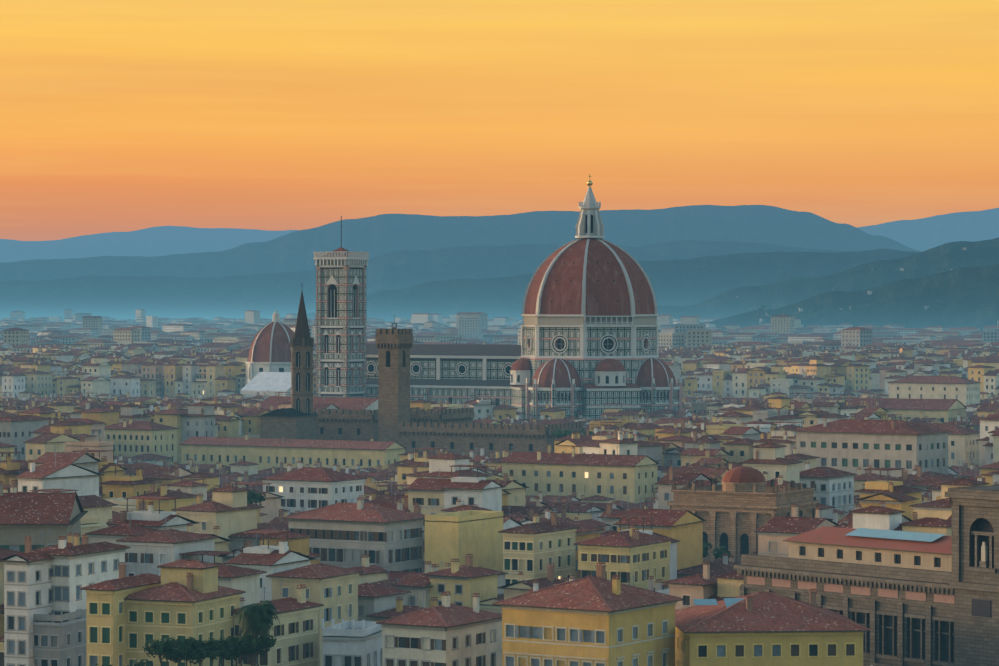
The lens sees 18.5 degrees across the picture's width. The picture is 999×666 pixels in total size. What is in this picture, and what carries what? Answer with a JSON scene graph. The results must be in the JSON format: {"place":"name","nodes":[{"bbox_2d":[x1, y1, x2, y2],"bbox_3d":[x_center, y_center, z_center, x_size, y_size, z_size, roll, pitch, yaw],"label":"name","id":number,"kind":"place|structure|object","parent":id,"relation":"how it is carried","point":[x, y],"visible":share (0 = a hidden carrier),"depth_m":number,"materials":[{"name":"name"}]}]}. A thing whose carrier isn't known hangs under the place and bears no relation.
{"place":"outdoors","nodes":[
{"label":"outdoors","id":0,"kind":"place"},
{"bbox_2d":[0,317,272,320],"bbox_3d":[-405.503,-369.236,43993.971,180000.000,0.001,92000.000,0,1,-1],"label":"ground","id":1,"kind":"structure","parent":0,"point":[134,318],"depth_m":12329.25,"materials":[{"name":"blue"}]},
{"bbox_2d":[240,311,293,398],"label":"domed chapel","id":2,"kind":"structure","parent":1,"relation":"on","point":[268,367],"depth_m":1623.49,"materials":[{"name":"tile"}]},
{"bbox_2d":[258,291,318,439],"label":"church spire","id":3,"kind":"structure","parent":1,"relation":"on","point":[298,419],"depth_m":1015.67,"materials":[{"name":"stone"}]},
{"bbox_2d":[313,216,368,397],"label":"bell tower","id":4,"kind":"structure","parent":1,"relation":"on","point":[340,321],"depth_m":1319.58,"materials":[{"name":"stone"}]},
{"bbox_2d":[95,429,730,665],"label":"courtyard trees","id":5,"kind":"object","parent":1,"relation":"on","point":[253,496],"visible":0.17,"depth_m":634.74,"materials":[{"name":"green plant"}]},
{"bbox_2d":[0,450,989,665],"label":"city buildings","id":6,"kind":"structure","parent":1,"relation":"on","point":[45,505],"depth_m":510.09,"materials":[{"name":"paint"}]},
{"bbox_2d":[0,400,998,522],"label":"city buildings","id":7,"kind":"structure","parent":1,"relation":"on","point":[775,444],"depth_m":789.41,"materials":[{"name":"paint"}]},
{"bbox_2d":[0,340,998,401],"bbox_3d":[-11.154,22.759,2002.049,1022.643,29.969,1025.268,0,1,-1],"label":"city buildings","id":8,"kind":"structure","parent":1,"relation":"on","point":[736,370],"depth_m":1673.47,"materials":[{"name":"paint"}]},
{"bbox_2d":[0,309,998,353],"bbox_3d":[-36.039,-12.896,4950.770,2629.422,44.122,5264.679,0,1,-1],"label":"distant buildings","id":9,"kind":"structure","parent":1,"relation":"on","point":[17,328],"depth_m":3598.90,"materials":[{"name":"paint"}]},
{"bbox_2d":[29,321,981,342],"bbox_3d":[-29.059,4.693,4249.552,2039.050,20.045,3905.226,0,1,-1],"label":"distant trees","id":10,"kind":"object","parent":1,"relation":"on","point":[207,340],"depth_m":3868.63,"materials":[{"name":"green plant"}]},
{"bbox_2d":[366,174,681,420],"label":"cathedral","id":11,"kind":"structure","parent":1,"relation":"on","point":[589,335],"depth_m":1278.51,"materials":[{"name":"stone"}]},
{"bbox_2d":[667,466,818,563],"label":"domed building","id":12,"kind":"structure","parent":1,"relation":"on","point":[738,507],"depth_m":590.51,"materials":[{"name":"stone"}]},
{"bbox_2d":[734,485,998,665],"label":"library building","id":13,"kind":"structure","parent":1,"relation":"on","point":[917,599],"depth_m":412.69,"materials":[{"name":"stone"}]},
{"bbox_2d":[0,226,298,262],"bbox_3d":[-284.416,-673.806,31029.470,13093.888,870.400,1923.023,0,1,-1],"label":"hill","id":14,"kind":"structure","parent":0,"point":[158,241],"depth_m":31694.10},
{"bbox_2d":[0,240,847,316],"bbox_3d":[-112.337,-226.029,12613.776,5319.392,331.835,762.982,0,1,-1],"label":"hill spur","id":15,"kind":"structure","parent":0,"point":[267,294],"depth_m":12833.88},
{"bbox_2d":[313,323,583,458],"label":"palace","id":16,"kind":"structure","parent":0,"point":[394,417],"depth_m":999.16,"materials":[{"name":"stone"}]},
{"bbox_2d":[0,205,922,281],"bbox_3d":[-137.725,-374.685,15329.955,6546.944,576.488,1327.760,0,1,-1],"label":"hill","id":17,"kind":"structure","parent":0,"point":[376,235],"depth_m":15814.74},
{"bbox_2d":[0,372,980,665],"bbox_3d":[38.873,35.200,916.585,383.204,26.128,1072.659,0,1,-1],"label":"houses","id":18,"kind":"structure","parent":0,"point":[86,604],"depth_m":430.85,"materials":[{"name":"paint"}]},
{"bbox_2d":[142,633,276,665],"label":"trees","id":19,"kind":"object","parent":18,"relation":"on","point":[212,649],"visible":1,"depth_m":387.67,"materials":[{"name":"green plant"}]},
{"bbox_2d":[235,600,279,665],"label":"tree","id":20,"kind":"object","parent":18,"relation":"on","point":[255,620],"visible":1,"depth_m":389.27,"materials":[{"name":"green plant"}]},
{"bbox_2d":[0,392,998,463],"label":"city buildings","id":21,"kind":"structure","parent":0,"point":[216,417],"depth_m":1135.26,"materials":[{"name":"paint"}]},
{"bbox_2d":[0,0,998,240],"label":"sky","id":22,"kind":"structure","parent":0,"point":[116,115],"materials":[{"name":"orange"}]},
{"bbox_2d":[280,249,919,321],"bbox_3d":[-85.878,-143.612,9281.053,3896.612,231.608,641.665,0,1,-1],"label":"hill","id":23,"kind":"structure","parent":0,"point":[687,282],"depth_m":9398.59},
{"bbox_2d":[657,238,998,320],"bbox_3d":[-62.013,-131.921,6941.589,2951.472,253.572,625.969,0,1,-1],"label":"hill","id":24,"kind":"structure","parent":0,"point":[951,255],"depth_m":7148.48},
{"bbox_2d":[724,247,966,308],"bbox_3d":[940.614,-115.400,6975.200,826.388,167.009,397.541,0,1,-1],"label":"hillside houses","id":25,"kind":"structure","parent":24,"relation":"on","point":[834,289],"depth_m":7129.31,"materials":[{"name":"paint"}]},
{"bbox_2d":[673,265,998,330],"bbox_3d":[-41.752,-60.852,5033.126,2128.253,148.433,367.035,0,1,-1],"label":"hill","id":26,"kind":"structure","parent":0,"point":[969,296],"depth_m":5121.74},
{"bbox_2d":[756,290,946,322],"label":"hillside houses","id":27,"kind":"structure","parent":26,"relation":"on","point":[815,309],"depth_m":5139.40,"materials":[{"name":"paint"}]},
{"bbox_2d":[856,208,998,250],"bbox_3d":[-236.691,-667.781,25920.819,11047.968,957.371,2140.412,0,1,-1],"label":"hill","id":28,"kind":"structure","parent":0,"point":[924,234],"depth_m":26742.54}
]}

